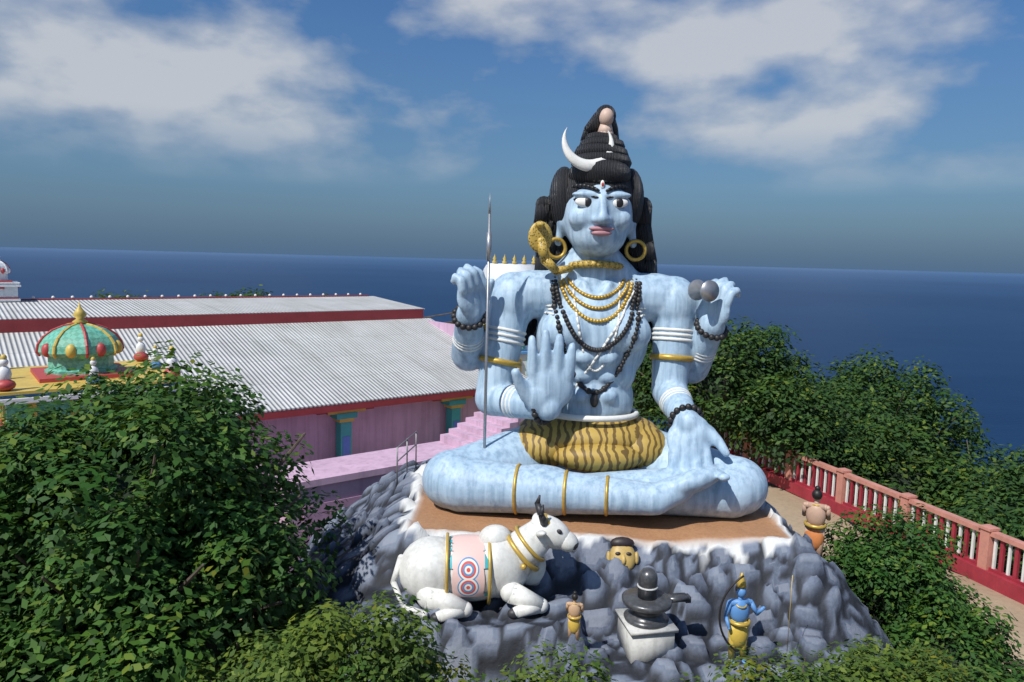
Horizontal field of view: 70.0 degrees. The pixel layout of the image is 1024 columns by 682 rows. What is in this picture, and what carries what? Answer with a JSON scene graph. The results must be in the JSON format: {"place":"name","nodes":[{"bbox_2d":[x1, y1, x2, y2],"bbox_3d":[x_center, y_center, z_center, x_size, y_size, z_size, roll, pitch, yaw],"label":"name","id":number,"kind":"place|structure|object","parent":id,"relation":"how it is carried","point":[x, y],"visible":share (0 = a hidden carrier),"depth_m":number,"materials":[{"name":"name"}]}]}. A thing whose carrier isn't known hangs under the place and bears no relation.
{"place":"outdoors","nodes":[
{"label":"outdoors","id":0,"kind":"place"},
{"bbox_2d":[0,247,1023,483],"bbox_3d":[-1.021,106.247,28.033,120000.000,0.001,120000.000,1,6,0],"label":"sea","id":1,"kind":"structure","parent":0,"point":[964,331],"depth_m":2298.40,"materials":[{"name":"liquid"}]},
{"bbox_2d":[0,0,1023,273],"label":"sky","id":2,"kind":"structure","parent":0,"point":[827,134],"materials":[{"name":"blue"}]},
{"bbox_2d":[211,430,1023,680],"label":"walkway","id":3,"kind":"structure","parent":0,"point":[786,505],"depth_m":21.03,"materials":[{"name":"concrete"}]},
{"bbox_2d":[0,340,353,681],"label":"broadleaf tree","id":4,"kind":"object","parent":3,"relation":"on","point":[144,538],"visible":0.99,"depth_m":10.82,"materials":[{"name":"green plant"}]},
{"bbox_2d":[0,293,479,465],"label":"building wall","id":5,"kind":"structure","parent":3,"relation":"on","point":[333,431],"depth_m":30.82,"materials":[{"name":"pink paint"}]},
{"bbox_2d":[0,296,424,319],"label":"hall roof sheets","id":6,"kind":"object","parent":5,"relation":"on","point":[36,309],"visible":1,"depth_m":35.43,"materials":[{"name":"grey metal"}]},
{"bbox_2d":[0,260,20,301],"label":"white vimana ridge","id":7,"kind":"object","parent":6,"relation":"on","point":[8,290],"visible":1,"depth_m":33.13,"materials":[{"name":"white paint"}]},
{"bbox_2d":[0,318,526,415],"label":"hall roof sheets","id":8,"kind":"object","parent":5,"relation":"on","point":[286,366],"visible":0.4,"depth_m":31.49,"materials":[{"name":"grey metal"}]},
{"bbox_2d":[0,302,183,434],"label":"teal shrine vimana","id":9,"kind":"object","parent":8,"relation":"on","point":[101,346],"visible":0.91,"depth_m":22.27,"materials":[{"name":"teal paint"}]},
{"bbox_2d":[91,283,453,323],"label":"tree","id":10,"kind":"object","parent":3,"relation":"on","point":[216,295],"visible":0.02,"depth_m":55.11,"materials":[{"name":"green plant"}]},
{"bbox_2d":[181,587,489,681],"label":"shrub","id":11,"kind":"object","parent":3,"relation":"on","point":[296,658],"visible":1,"depth_m":8.56,"materials":[{"name":"green plant"}]},
{"bbox_2d":[256,411,523,570],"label":"staircase","id":12,"kind":"structure","parent":3,"relation":"on","point":[351,478],"depth_m":21.13,"materials":[{"name":"pink paint"}]},
{"bbox_2d":[483,255,538,376],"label":"gopuram","id":13,"kind":"object","parent":3,"relation":"on","point":[497,270],"depth_m":52.57,"materials":[{"name":"white paint"}]},
{"bbox_2d":[490,635,617,681],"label":"shrub","id":14,"kind":"object","parent":3,"relation":"on","point":[541,668],"visible":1,"depth_m":9.21,"materials":[{"name":"green plant"}]},
{"bbox_2d":[219,458,892,681],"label":"rock base","id":15,"kind":"object","parent":3,"relation":"on","point":[765,549],"visible":0.43,"depth_m":13.18,"materials":[{"name":"grey stone"}]},
{"bbox_2d":[396,431,416,486],"bbox_3d":[-2.558,2.866,17.817,0.037,1.000,1.658,2,6,8],"label":"scaffold handrail","id":16,"kind":"object","parent":15,"relation":"on","point":[407,450],"visible":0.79,"depth_m":17.79,"materials":[{"name":"grey metal"}]},
{"bbox_2d":[390,495,578,622],"bbox_3d":[-0.461,3.581,12.496,3.165,1.827,1.630,1,6,-4],"label":"bull statue","id":17,"kind":"object","parent":15,"relation":"on","point":[448,576],"visible":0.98,"depth_m":12.08,"materials":[{"name":"white paint"}]},
{"bbox_2d":[566,591,583,640],"bbox_3d":[0.990,4.379,11.624,0.285,0.860,0.242,3,6,9],"label":"human figurine","id":18,"kind":"object","parent":15,"relation":"on","point":[574,608],"visible":0.95,"depth_m":11.57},
{"bbox_2d":[422,105,767,517],"bbox_3d":[1.787,-0.729,15.255,7.064,8.422,3.786,1,6,0],"label":"shiva statue","id":19,"kind":"object","parent":15,"relation":"on","point":[591,305],"visible":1,"depth_m":15.18,"materials":[{"name":"paint"}]},
{"bbox_2d":[606,537,638,569],"bbox_3d":[2.035,3.933,13.428,0.608,0.656,0.273,1,-16,0],"label":"face mask rock","id":20,"kind":"object","parent":15,"relation":"attached to","point":[624,552],"visible":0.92,"depth_m":13.40,"materials":[{"name":"gold paint"}]},
{"bbox_2d":[615,567,690,663],"bbox_3d":[2.395,4.511,12.173,1.166,1.548,0.835,0,7,-10],"label":"shiva lingam on plinth","id":21,"kind":"object","parent":15,"relation":"on","point":[648,629],"visible":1,"depth_m":11.89,"materials":[{"name":"stone"}]},
{"bbox_2d":[718,573,792,662],"bbox_3d":[3.918,4.530,12.020,1.203,1.564,0.374,1,6,-5],"label":"figure rama with bow","id":22,"kind":"object","parent":15,"relation":"on","point":[737,621],"visible":0.91,"depth_m":11.92,"materials":[{"name":"paint"}]},
{"bbox_2d":[802,486,830,556],"bbox_3d":[6.378,3.869,15.376,0.570,1.720,0.485,5,7,29],"label":"human statue","id":23,"kind":"object","parent":15,"relation":"on","point":[816,513],"visible":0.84,"depth_m":15.25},
{"bbox_2d":[631,314,871,474],"bbox_3d":[9.030,2.065,33.674,9.234,6.759,14.962,-3,8,-32],"label":"tree","id":24,"kind":"object","parent":3,"relation":"on","point":[771,407],"visible":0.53,"depth_m":29.42,"materials":[{"name":"green plant"}]},
{"bbox_2d":[670,634,994,681],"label":"shrub","id":25,"kind":"object","parent":3,"relation":"on","point":[866,664],"visible":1,"depth_m":10.02,"materials":[{"name":"green plant"}]},
{"bbox_2d":[711,432,1023,604],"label":"balustrade","id":26,"kind":"object","parent":3,"relation":"on","point":[981,569],"visible":0.5,"depth_m":23.05,"materials":[{"name":"pink paint"}]},
{"bbox_2d":[740,344,1023,492],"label":"cliff tree","id":27,"kind":"object","parent":3,"relation":"on","point":[884,397],"visible":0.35,"depth_m":36.70,"materials":[{"name":"green plant"}]},
{"bbox_2d":[802,408,1023,579],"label":"cliff tree","id":28,"kind":"object","parent":3,"relation":"on","point":[955,492],"visible":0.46,"depth_m":28.03,"materials":[{"name":"green plant"}]},
{"bbox_2d":[822,503,1023,681],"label":"shrub","id":29,"kind":"object","parent":3,"relation":"on","point":[898,592],"visible":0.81,"depth_m":14.20,"materials":[{"name":"green plant"}]}
]}

